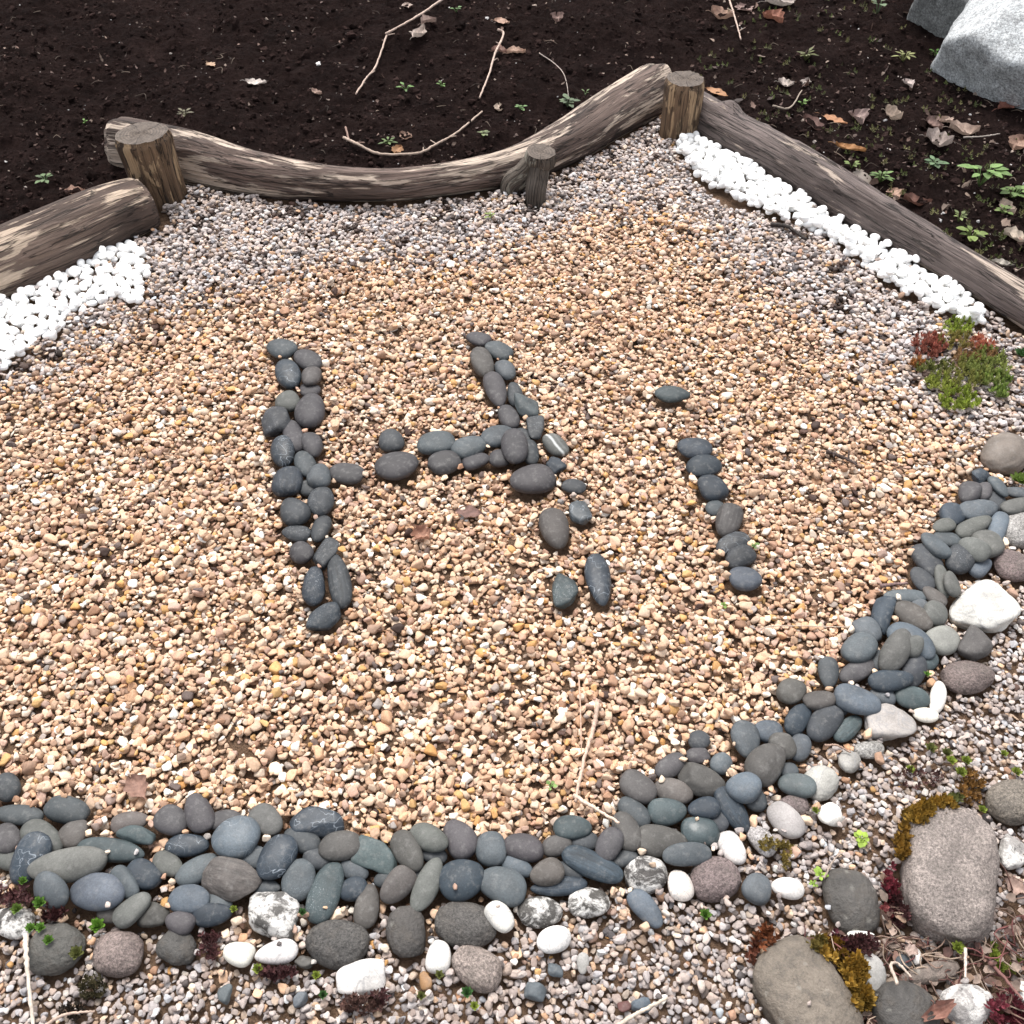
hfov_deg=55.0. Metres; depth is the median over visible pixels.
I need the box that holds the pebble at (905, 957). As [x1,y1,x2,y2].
[895,954,912,970]
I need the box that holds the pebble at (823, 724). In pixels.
[806,705,843,741]
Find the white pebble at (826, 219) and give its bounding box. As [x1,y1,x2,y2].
[822,215,831,224]
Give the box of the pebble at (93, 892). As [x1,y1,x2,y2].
[69,873,124,910]
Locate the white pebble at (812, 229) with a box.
[808,226,816,232]
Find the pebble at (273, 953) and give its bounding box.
[254,938,297,964]
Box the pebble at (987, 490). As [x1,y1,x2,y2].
[979,482,992,499]
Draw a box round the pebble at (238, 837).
[211,815,260,858]
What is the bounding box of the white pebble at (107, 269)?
[102,266,112,271]
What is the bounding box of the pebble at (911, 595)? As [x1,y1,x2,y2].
[883,589,926,601]
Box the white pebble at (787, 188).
[783,185,791,192]
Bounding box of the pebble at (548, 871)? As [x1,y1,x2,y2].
[530,857,564,886]
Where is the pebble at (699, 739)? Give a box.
[688,730,710,747]
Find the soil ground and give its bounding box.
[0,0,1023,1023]
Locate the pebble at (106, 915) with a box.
[96,906,116,923]
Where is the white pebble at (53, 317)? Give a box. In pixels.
[49,313,57,321]
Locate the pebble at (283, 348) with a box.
[266,339,297,358]
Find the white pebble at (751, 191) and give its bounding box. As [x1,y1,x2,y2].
[747,188,756,195]
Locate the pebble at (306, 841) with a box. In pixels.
[284,828,320,853]
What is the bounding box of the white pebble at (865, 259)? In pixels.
[861,255,869,261]
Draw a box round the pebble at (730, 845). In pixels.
[717,831,745,864]
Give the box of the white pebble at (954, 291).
[949,288,959,295]
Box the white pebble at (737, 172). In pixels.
[732,168,741,176]
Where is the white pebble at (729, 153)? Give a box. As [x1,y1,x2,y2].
[725,151,733,156]
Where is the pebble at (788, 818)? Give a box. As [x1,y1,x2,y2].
[767,801,805,838]
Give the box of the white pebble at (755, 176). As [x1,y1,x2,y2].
[752,173,758,179]
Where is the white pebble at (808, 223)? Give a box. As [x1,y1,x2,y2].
[803,218,813,227]
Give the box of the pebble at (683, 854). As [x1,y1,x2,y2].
[662,842,711,866]
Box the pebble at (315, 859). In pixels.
[302,848,331,870]
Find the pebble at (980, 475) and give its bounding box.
[972,468,989,482]
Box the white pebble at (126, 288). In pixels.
[123,285,130,292]
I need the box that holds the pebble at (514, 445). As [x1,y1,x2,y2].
[501,428,527,463]
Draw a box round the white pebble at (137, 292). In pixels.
[131,289,143,296]
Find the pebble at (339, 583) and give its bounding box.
[327,554,351,608]
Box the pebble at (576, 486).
[561,479,585,493]
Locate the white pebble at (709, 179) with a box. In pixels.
[706,177,712,181]
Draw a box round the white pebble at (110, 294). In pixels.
[107,290,116,298]
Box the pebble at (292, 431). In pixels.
[282,420,303,453]
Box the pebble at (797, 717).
[784,703,811,736]
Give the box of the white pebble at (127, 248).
[123,244,131,251]
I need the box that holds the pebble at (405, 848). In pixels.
[390,829,423,871]
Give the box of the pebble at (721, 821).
[711,812,728,832]
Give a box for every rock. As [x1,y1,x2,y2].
[0,907,35,939]
[28,922,85,975]
[92,930,143,977]
[155,930,196,965]
[248,891,299,939]
[305,919,369,969]
[386,905,425,957]
[434,901,496,946]
[451,945,502,993]
[517,896,562,928]
[568,887,609,917]
[624,855,667,894]
[689,856,740,902]
[746,825,777,857]
[750,935,863,1023]
[779,795,809,814]
[805,765,838,801]
[822,868,879,933]
[838,750,860,772]
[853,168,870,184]
[854,740,883,758]
[861,952,886,990]
[864,703,916,741]
[871,980,940,1023]
[899,805,999,950]
[899,960,959,984]
[939,984,992,1023]
[940,660,994,694]
[949,579,1020,632]
[980,432,1023,475]
[985,779,1023,825]
[993,549,1023,581]
[998,834,1023,869]
[1005,512,1023,548]
[1014,981,1023,1001]
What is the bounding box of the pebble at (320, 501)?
[307,487,333,516]
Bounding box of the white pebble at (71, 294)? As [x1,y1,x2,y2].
[68,291,76,298]
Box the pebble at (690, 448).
[677,438,712,458]
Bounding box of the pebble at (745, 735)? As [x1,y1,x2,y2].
[730,720,759,757]
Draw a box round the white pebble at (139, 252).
[135,247,145,256]
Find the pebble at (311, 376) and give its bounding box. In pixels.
[301,366,321,385]
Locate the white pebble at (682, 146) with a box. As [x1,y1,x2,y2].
[678,143,688,150]
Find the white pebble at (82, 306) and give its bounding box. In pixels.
[78,304,86,311]
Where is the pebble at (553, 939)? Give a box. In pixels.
[536,925,570,953]
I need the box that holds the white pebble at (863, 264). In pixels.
[861,262,867,267]
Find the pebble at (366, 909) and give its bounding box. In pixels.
[353,884,379,928]
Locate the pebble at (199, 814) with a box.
[184,793,214,833]
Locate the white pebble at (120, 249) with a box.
[117,246,124,251]
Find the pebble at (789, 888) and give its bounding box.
[771,877,804,899]
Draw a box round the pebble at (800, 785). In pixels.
[778,773,816,797]
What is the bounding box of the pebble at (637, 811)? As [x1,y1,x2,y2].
[617,796,650,826]
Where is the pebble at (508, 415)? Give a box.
[498,404,519,427]
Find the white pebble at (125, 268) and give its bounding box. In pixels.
[119,264,132,276]
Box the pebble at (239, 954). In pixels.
[223,942,255,967]
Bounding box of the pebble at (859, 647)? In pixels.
[840,632,877,662]
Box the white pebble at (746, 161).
[741,157,752,164]
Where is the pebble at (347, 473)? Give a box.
[329,463,363,484]
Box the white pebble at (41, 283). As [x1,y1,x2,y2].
[36,280,46,287]
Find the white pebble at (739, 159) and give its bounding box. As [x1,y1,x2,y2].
[737,156,742,163]
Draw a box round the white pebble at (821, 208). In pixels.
[817,205,826,212]
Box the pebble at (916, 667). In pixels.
[900,655,926,686]
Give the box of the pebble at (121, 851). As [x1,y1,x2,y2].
[77,837,144,862]
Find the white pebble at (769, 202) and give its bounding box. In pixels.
[765,199,772,205]
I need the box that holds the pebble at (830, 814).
[817,802,842,826]
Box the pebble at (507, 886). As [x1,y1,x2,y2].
[481,866,526,907]
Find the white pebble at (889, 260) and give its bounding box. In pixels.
[884,257,894,264]
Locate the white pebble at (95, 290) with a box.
[91,287,99,294]
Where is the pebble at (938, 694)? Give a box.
[929,681,946,712]
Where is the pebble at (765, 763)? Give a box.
[744,743,785,786]
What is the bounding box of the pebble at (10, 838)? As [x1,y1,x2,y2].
[0,823,20,853]
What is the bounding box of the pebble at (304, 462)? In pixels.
[294,451,316,477]
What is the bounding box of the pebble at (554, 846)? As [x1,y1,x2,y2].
[542,835,571,857]
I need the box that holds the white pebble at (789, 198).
[786,196,794,201]
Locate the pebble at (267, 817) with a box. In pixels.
[248,803,282,836]
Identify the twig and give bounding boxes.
[343,111,482,155]
[345,126,364,142]
[355,0,442,94]
[479,29,504,98]
[539,53,568,95]
[727,0,743,39]
[770,222,806,240]
[772,90,801,109]
[823,853,842,878]
[824,743,850,752]
[826,449,857,466]
[879,582,907,587]
[889,961,911,985]
[963,133,999,137]
[963,947,966,977]
[973,948,1022,999]
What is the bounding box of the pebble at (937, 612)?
[923,600,947,626]
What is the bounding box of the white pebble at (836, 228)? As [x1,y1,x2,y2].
[830,225,841,233]
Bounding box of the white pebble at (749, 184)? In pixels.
[746,182,755,187]
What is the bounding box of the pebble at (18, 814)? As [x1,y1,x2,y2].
[0,804,43,825]
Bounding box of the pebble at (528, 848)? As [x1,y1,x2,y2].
[504,833,543,862]
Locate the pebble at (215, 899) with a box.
[210,894,232,905]
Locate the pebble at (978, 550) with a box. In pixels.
[958,537,991,561]
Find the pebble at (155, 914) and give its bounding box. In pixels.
[136,902,169,927]
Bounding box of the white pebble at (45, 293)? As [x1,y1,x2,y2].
[39,289,52,298]
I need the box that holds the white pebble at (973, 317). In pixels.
[970,314,980,319]
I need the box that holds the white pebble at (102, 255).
[98,252,106,258]
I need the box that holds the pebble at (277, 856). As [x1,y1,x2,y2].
[256,834,297,879]
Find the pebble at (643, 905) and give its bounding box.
[627,889,662,928]
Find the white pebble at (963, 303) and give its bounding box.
[958,300,968,306]
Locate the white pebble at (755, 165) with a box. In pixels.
[749,162,758,168]
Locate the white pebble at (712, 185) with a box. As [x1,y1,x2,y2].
[708,181,716,188]
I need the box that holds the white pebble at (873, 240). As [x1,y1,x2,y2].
[869,236,877,247]
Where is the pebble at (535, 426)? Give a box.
[526,415,543,439]
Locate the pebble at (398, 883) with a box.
[380,865,416,903]
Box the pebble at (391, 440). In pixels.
[379,429,404,452]
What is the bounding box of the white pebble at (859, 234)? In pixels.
[854,231,864,237]
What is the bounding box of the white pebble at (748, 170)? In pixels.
[744,167,755,174]
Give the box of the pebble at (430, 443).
[417,431,454,454]
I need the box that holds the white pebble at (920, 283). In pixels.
[915,280,928,287]
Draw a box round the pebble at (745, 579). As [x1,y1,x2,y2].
[729,567,761,590]
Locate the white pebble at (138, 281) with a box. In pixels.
[133,278,142,285]
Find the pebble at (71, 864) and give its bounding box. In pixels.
[27,846,107,882]
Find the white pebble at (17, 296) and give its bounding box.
[13,292,25,302]
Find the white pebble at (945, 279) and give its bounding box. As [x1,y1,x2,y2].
[939,275,951,284]
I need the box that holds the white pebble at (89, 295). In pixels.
[85,291,95,299]
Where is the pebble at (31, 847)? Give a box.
[9,831,52,884]
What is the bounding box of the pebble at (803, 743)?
[792,734,811,761]
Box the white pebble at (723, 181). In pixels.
[718,178,726,188]
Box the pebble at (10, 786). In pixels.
[0,772,21,801]
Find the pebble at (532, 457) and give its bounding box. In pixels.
[524,439,538,464]
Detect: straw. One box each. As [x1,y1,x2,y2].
[22,933,34,1023]
[45,1010,94,1023]
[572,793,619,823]
[574,702,599,802]
[578,677,581,751]
[615,996,668,1023]
[758,625,844,632]
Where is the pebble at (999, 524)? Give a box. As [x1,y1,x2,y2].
[987,511,1009,538]
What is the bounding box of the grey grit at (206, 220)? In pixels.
[0,114,1023,1023]
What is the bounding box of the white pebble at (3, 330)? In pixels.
[0,326,7,334]
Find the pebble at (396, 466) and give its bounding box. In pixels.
[374,451,418,480]
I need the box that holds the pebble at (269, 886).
[255,879,280,891]
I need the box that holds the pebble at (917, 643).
[909,635,923,656]
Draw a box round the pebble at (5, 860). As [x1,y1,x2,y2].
[0,852,13,870]
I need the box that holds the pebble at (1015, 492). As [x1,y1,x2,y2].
[1007,487,1023,497]
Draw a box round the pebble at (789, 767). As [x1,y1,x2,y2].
[781,762,798,775]
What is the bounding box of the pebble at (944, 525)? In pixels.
[932,518,955,531]
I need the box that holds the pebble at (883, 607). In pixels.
[871,596,896,634]
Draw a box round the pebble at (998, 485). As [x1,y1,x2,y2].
[987,476,1008,496]
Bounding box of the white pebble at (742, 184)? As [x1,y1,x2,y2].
[738,182,745,187]
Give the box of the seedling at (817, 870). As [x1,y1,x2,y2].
[814,866,828,880]
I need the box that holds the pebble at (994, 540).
[971,530,1004,557]
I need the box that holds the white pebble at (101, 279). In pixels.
[96,275,109,285]
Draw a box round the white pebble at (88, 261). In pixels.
[86,259,91,265]
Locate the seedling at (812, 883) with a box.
[809,880,817,886]
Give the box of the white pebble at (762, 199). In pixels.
[757,194,767,204]
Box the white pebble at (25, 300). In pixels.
[19,297,28,303]
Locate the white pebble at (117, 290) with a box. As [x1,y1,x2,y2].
[113,287,122,294]
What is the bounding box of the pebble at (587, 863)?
[561,845,623,883]
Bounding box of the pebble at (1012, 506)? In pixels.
[1000,497,1023,514]
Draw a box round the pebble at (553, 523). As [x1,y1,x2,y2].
[538,508,568,548]
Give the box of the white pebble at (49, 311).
[45,307,58,315]
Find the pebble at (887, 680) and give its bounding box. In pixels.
[868,670,913,691]
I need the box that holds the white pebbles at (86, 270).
[0,137,985,370]
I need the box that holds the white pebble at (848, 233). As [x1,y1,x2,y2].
[844,231,852,238]
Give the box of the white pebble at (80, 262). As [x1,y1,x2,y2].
[77,259,84,265]
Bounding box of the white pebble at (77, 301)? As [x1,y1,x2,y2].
[73,296,81,306]
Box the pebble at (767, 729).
[755,720,782,742]
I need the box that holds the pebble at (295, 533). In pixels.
[282,525,310,541]
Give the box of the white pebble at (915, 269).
[910,265,919,272]
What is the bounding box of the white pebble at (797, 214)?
[795,212,800,218]
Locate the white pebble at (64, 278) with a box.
[61,275,67,281]
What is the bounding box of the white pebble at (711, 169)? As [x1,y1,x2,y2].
[708,167,718,175]
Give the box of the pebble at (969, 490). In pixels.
[958,481,981,502]
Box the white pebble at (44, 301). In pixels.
[37,297,50,306]
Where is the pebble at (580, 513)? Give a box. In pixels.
[569,500,591,524]
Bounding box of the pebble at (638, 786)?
[619,769,656,804]
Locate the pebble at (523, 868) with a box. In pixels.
[501,856,532,877]
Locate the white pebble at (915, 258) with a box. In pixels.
[912,254,919,262]
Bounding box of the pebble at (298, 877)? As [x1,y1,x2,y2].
[281,858,315,901]
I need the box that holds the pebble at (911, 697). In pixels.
[894,686,929,708]
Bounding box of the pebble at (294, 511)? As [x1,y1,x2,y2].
[280,498,310,525]
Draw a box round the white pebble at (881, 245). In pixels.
[879,242,886,247]
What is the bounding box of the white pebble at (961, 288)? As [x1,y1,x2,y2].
[957,284,964,293]
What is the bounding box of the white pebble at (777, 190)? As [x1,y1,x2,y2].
[773,187,781,194]
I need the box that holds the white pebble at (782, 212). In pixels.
[779,209,785,216]
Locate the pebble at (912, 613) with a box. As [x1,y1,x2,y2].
[893,600,932,630]
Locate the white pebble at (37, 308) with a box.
[30,304,43,313]
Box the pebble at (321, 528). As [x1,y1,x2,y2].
[311,515,331,542]
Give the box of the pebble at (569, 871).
[560,861,582,877]
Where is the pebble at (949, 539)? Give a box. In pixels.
[934,532,960,547]
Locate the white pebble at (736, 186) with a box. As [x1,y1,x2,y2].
[733,184,739,189]
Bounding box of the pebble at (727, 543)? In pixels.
[716,531,750,555]
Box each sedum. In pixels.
[0,879,69,921]
[195,929,221,960]
[256,963,298,982]
[338,986,391,1015]
[744,920,780,965]
[827,928,881,957]
[879,860,911,931]
[893,766,944,789]
[984,987,1023,1023]
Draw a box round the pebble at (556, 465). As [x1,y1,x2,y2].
[546,457,566,473]
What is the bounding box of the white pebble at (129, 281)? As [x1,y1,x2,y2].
[125,278,132,286]
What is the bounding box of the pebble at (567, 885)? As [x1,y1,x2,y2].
[530,876,586,896]
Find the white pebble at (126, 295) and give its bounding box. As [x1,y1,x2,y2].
[123,293,130,301]
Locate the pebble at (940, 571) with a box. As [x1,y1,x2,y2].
[934,564,948,597]
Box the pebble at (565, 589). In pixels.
[552,573,578,608]
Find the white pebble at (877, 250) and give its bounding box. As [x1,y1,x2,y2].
[872,247,880,254]
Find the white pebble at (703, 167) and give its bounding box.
[700,164,707,170]
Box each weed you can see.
[35,173,51,183]
[177,108,193,116]
[378,137,397,144]
[397,82,413,91]
[478,130,489,137]
[484,212,494,217]
[515,104,526,110]
[559,94,580,107]
[796,47,818,60]
[844,161,859,168]
[870,171,895,182]
[872,0,886,13]
[891,50,915,61]
[924,155,949,168]
[954,209,966,221]
[955,225,987,241]
[956,164,1012,186]
[994,204,1013,214]
[1000,185,1023,197]
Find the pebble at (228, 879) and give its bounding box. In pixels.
[201,856,261,901]
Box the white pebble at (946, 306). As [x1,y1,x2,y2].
[944,304,949,310]
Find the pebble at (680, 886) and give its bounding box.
[668,870,693,901]
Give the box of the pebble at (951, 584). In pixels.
[943,571,960,596]
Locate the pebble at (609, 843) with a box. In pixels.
[595,826,623,860]
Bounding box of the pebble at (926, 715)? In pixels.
[912,707,938,722]
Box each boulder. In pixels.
[907,0,968,38]
[930,0,1023,109]
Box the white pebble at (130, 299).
[126,295,135,303]
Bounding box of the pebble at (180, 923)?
[165,911,195,934]
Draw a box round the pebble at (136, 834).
[116,825,155,844]
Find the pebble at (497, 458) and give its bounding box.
[489,449,509,467]
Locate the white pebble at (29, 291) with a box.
[24,286,34,296]
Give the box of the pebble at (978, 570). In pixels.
[968,558,991,578]
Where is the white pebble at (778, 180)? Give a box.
[772,178,781,183]
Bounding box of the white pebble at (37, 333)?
[31,330,40,337]
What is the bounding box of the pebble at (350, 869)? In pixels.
[340,860,368,878]
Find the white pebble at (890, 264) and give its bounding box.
[885,263,895,269]
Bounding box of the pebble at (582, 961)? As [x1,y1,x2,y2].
[576,952,588,974]
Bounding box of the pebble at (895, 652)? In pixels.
[878,628,910,669]
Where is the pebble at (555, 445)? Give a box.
[542,433,568,456]
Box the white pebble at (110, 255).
[106,251,114,259]
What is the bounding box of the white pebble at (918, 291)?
[914,287,924,296]
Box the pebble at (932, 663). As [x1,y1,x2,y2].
[926,654,938,670]
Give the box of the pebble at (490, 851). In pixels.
[475,831,505,866]
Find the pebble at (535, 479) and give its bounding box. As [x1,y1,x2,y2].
[510,464,555,493]
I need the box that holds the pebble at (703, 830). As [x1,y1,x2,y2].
[681,817,719,847]
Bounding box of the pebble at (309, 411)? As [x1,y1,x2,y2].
[294,393,324,428]
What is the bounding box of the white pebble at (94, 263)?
[91,259,100,266]
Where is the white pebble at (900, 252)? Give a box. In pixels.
[897,249,907,255]
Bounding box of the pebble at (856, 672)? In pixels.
[839,659,874,683]
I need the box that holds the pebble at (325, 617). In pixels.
[306,602,340,630]
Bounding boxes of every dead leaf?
[64,185,84,193]
[123,774,147,799]
[206,61,214,66]
[240,78,265,84]
[309,88,321,93]
[392,145,403,152]
[399,131,411,139]
[402,2,412,7]
[409,23,426,38]
[410,524,431,539]
[418,14,435,24]
[448,505,482,516]
[488,44,506,52]
[491,17,509,23]
[494,102,501,110]
[503,46,525,53]
[550,12,563,21]
[706,5,733,18]
[706,87,727,95]
[734,2,753,11]
[757,0,795,5]
[762,9,784,22]
[774,77,793,86]
[798,114,828,129]
[801,77,810,83]
[815,112,847,123]
[832,141,865,151]
[848,108,869,123]
[884,104,902,119]
[886,188,902,196]
[896,192,931,205]
[901,943,918,955]
[903,78,914,87]
[921,127,953,146]
[921,998,956,1021]
[924,115,943,128]
[937,116,953,122]
[944,120,980,134]
[992,258,1014,265]
[994,101,1019,109]
[998,875,1023,894]
[999,198,1016,213]
[999,226,1023,241]
[1008,134,1023,149]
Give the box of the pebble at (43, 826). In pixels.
[20,819,62,851]
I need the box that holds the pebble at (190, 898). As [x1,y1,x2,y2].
[167,884,209,913]
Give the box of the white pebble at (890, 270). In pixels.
[885,266,895,274]
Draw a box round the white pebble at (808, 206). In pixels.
[805,203,812,209]
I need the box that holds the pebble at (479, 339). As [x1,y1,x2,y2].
[466,332,491,346]
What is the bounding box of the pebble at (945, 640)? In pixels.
[926,625,959,655]
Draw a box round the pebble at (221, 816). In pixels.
[211,809,240,829]
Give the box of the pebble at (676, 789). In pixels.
[655,778,692,803]
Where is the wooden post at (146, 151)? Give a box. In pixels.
[115,122,187,212]
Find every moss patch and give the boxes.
[58,973,107,1021]
[757,834,793,869]
[806,932,878,1013]
[890,791,965,860]
[956,767,986,805]
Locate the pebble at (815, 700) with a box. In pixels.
[802,691,835,710]
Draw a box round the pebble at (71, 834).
[58,820,88,847]
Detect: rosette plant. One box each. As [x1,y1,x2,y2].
[9,903,22,914]
[17,876,27,884]
[24,922,35,932]
[31,896,45,908]
[34,922,45,932]
[42,934,53,944]
[68,945,84,959]
[87,917,105,932]
[229,905,237,912]
[251,963,262,973]
[298,908,306,915]
[312,970,320,979]
[318,990,327,999]
[417,991,426,999]
[434,970,444,979]
[461,986,473,998]
[470,1001,479,1010]
[700,908,712,919]
[812,806,819,813]
[925,742,937,751]
[942,747,952,755]
[946,755,957,764]
[951,940,965,954]
[955,766,967,776]
[961,755,972,764]
[978,804,987,812]
[989,948,1003,961]
[990,940,998,948]
[996,961,1007,972]
[1001,750,1008,756]
[1006,962,1018,974]
[1009,471,1023,483]
[1011,767,1023,775]
[1015,347,1023,356]
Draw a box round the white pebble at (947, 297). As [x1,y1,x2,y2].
[943,293,952,301]
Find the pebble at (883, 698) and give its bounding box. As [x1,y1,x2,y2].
[870,689,895,704]
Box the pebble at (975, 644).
[956,625,992,661]
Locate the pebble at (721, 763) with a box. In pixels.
[710,752,732,775]
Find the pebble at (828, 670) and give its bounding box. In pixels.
[818,656,838,687]
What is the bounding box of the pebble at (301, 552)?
[289,541,313,563]
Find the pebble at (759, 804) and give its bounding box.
[745,791,766,811]
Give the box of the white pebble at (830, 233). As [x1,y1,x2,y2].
[827,230,833,237]
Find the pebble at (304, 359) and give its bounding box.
[294,349,321,369]
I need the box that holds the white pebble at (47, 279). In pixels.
[43,275,52,283]
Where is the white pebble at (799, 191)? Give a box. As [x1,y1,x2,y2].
[795,188,804,194]
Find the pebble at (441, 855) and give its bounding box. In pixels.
[422,850,446,863]
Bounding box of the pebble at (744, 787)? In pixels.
[725,772,761,803]
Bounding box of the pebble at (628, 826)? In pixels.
[612,811,640,851]
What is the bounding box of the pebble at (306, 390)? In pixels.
[300,384,320,395]
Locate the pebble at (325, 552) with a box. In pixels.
[312,537,338,570]
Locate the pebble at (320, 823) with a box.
[289,806,344,838]
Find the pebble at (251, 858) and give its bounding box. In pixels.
[241,845,262,869]
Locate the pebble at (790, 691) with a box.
[776,678,806,704]
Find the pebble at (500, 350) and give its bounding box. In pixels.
[485,341,513,360]
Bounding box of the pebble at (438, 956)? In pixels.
[425,940,450,973]
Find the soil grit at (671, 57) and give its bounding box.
[5,1,1023,271]
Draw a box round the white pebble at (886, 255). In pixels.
[883,253,891,258]
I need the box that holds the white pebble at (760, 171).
[757,168,764,174]
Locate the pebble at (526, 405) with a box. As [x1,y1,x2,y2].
[514,393,538,416]
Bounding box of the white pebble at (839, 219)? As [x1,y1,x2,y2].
[836,216,842,223]
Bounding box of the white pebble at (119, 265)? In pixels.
[116,262,122,268]
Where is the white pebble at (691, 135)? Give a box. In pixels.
[687,133,693,137]
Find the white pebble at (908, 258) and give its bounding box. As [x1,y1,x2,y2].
[905,255,911,262]
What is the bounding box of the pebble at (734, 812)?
[713,786,749,831]
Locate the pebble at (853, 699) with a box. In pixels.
[834,683,880,715]
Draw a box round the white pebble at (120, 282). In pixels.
[116,279,125,285]
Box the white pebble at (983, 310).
[980,308,985,313]
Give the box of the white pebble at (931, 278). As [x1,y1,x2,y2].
[926,273,937,284]
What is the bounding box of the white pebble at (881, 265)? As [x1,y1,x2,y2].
[877,260,886,269]
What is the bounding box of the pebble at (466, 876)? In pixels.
[439,859,483,901]
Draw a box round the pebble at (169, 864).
[152,850,182,876]
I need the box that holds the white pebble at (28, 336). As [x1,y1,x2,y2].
[23,331,34,341]
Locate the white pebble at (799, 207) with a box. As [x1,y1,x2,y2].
[793,204,802,211]
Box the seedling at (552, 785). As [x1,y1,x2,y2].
[546,781,556,789]
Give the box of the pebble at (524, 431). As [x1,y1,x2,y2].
[517,428,531,439]
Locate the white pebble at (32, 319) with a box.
[27,315,38,324]
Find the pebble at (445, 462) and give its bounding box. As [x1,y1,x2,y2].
[427,450,461,474]
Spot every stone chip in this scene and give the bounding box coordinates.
[217,984,232,1004]
[293,991,307,1007]
[294,955,312,968]
[524,982,546,1001]
[548,963,562,977]
[617,1001,630,1011]
[631,997,650,1013]
[847,931,873,938]
[912,949,921,965]
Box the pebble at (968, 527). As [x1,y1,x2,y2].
[955,515,991,538]
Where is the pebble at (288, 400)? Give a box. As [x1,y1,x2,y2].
[275,390,299,412]
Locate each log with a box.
[0,178,160,298]
[104,63,671,201]
[697,91,1023,328]
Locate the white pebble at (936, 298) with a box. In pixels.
[931,293,941,304]
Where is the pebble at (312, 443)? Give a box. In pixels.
[301,432,322,457]
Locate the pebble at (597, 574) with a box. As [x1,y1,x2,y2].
[584,553,610,605]
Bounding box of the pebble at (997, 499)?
[988,490,1005,510]
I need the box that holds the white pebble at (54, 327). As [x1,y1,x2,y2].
[49,324,60,330]
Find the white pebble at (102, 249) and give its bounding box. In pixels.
[99,246,105,252]
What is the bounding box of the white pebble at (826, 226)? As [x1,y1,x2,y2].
[823,223,829,229]
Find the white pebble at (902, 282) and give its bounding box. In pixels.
[896,279,907,285]
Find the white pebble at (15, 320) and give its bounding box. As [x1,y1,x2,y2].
[10,315,21,325]
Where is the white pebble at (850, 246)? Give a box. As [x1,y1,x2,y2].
[845,242,856,249]
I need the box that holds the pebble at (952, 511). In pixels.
[939,502,965,525]
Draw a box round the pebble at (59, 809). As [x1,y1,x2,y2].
[43,795,90,823]
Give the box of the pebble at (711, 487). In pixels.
[697,474,728,501]
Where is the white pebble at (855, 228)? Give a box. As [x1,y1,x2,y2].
[852,224,860,231]
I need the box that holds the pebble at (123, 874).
[110,865,139,898]
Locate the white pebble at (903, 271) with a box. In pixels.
[896,267,908,275]
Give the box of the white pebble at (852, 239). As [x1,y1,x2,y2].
[847,236,856,242]
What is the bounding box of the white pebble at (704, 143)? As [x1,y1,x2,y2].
[700,139,708,147]
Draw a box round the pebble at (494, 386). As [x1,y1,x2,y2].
[483,371,506,406]
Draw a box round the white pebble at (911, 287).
[907,284,915,291]
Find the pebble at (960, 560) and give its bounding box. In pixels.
[945,544,974,574]
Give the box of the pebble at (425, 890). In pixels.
[410,857,442,911]
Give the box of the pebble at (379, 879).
[373,873,387,887]
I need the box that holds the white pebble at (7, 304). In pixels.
[3,300,13,309]
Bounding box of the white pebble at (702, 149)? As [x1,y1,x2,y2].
[697,147,706,153]
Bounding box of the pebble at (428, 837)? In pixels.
[410,822,448,852]
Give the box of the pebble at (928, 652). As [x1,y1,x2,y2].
[886,622,935,659]
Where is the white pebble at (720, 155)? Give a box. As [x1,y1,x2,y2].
[716,152,725,158]
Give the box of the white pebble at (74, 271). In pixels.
[67,266,80,276]
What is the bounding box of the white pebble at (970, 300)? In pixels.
[960,297,973,304]
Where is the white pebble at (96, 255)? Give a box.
[93,251,100,259]
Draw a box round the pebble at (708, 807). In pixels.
[687,796,720,818]
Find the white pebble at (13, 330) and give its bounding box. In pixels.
[6,326,19,335]
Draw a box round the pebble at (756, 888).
[741,872,770,905]
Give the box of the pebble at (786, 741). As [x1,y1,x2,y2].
[768,732,796,759]
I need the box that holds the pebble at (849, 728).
[833,715,861,742]
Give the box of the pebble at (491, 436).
[481,425,510,447]
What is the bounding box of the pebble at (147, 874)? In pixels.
[127,858,162,890]
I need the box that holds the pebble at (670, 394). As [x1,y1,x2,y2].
[655,386,689,402]
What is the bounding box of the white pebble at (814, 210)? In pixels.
[808,208,817,213]
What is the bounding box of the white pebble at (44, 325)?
[41,321,48,329]
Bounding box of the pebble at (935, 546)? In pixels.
[921,532,951,558]
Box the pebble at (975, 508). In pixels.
[960,499,997,519]
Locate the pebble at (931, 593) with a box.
[923,586,947,605]
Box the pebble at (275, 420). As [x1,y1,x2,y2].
[261,406,290,436]
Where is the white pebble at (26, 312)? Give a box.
[21,309,31,316]
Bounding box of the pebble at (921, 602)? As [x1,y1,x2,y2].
[913,599,926,607]
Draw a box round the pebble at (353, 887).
[340,876,366,901]
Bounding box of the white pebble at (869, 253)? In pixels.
[864,249,875,258]
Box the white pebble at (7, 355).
[3,351,14,358]
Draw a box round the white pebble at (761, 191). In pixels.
[758,189,766,196]
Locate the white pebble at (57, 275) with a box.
[53,271,62,279]
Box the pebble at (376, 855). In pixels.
[350,834,396,873]
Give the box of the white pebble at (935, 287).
[931,283,939,291]
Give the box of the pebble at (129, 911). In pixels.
[112,892,150,928]
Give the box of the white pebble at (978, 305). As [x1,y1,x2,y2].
[974,302,983,308]
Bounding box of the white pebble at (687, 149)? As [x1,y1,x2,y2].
[683,146,692,153]
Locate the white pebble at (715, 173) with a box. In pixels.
[712,170,718,177]
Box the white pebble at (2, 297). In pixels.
[0,294,5,302]
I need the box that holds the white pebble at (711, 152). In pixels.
[706,148,715,155]
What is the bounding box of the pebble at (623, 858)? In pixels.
[612,849,637,867]
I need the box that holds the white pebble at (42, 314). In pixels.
[38,310,47,318]
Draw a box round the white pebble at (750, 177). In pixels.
[747,172,756,180]

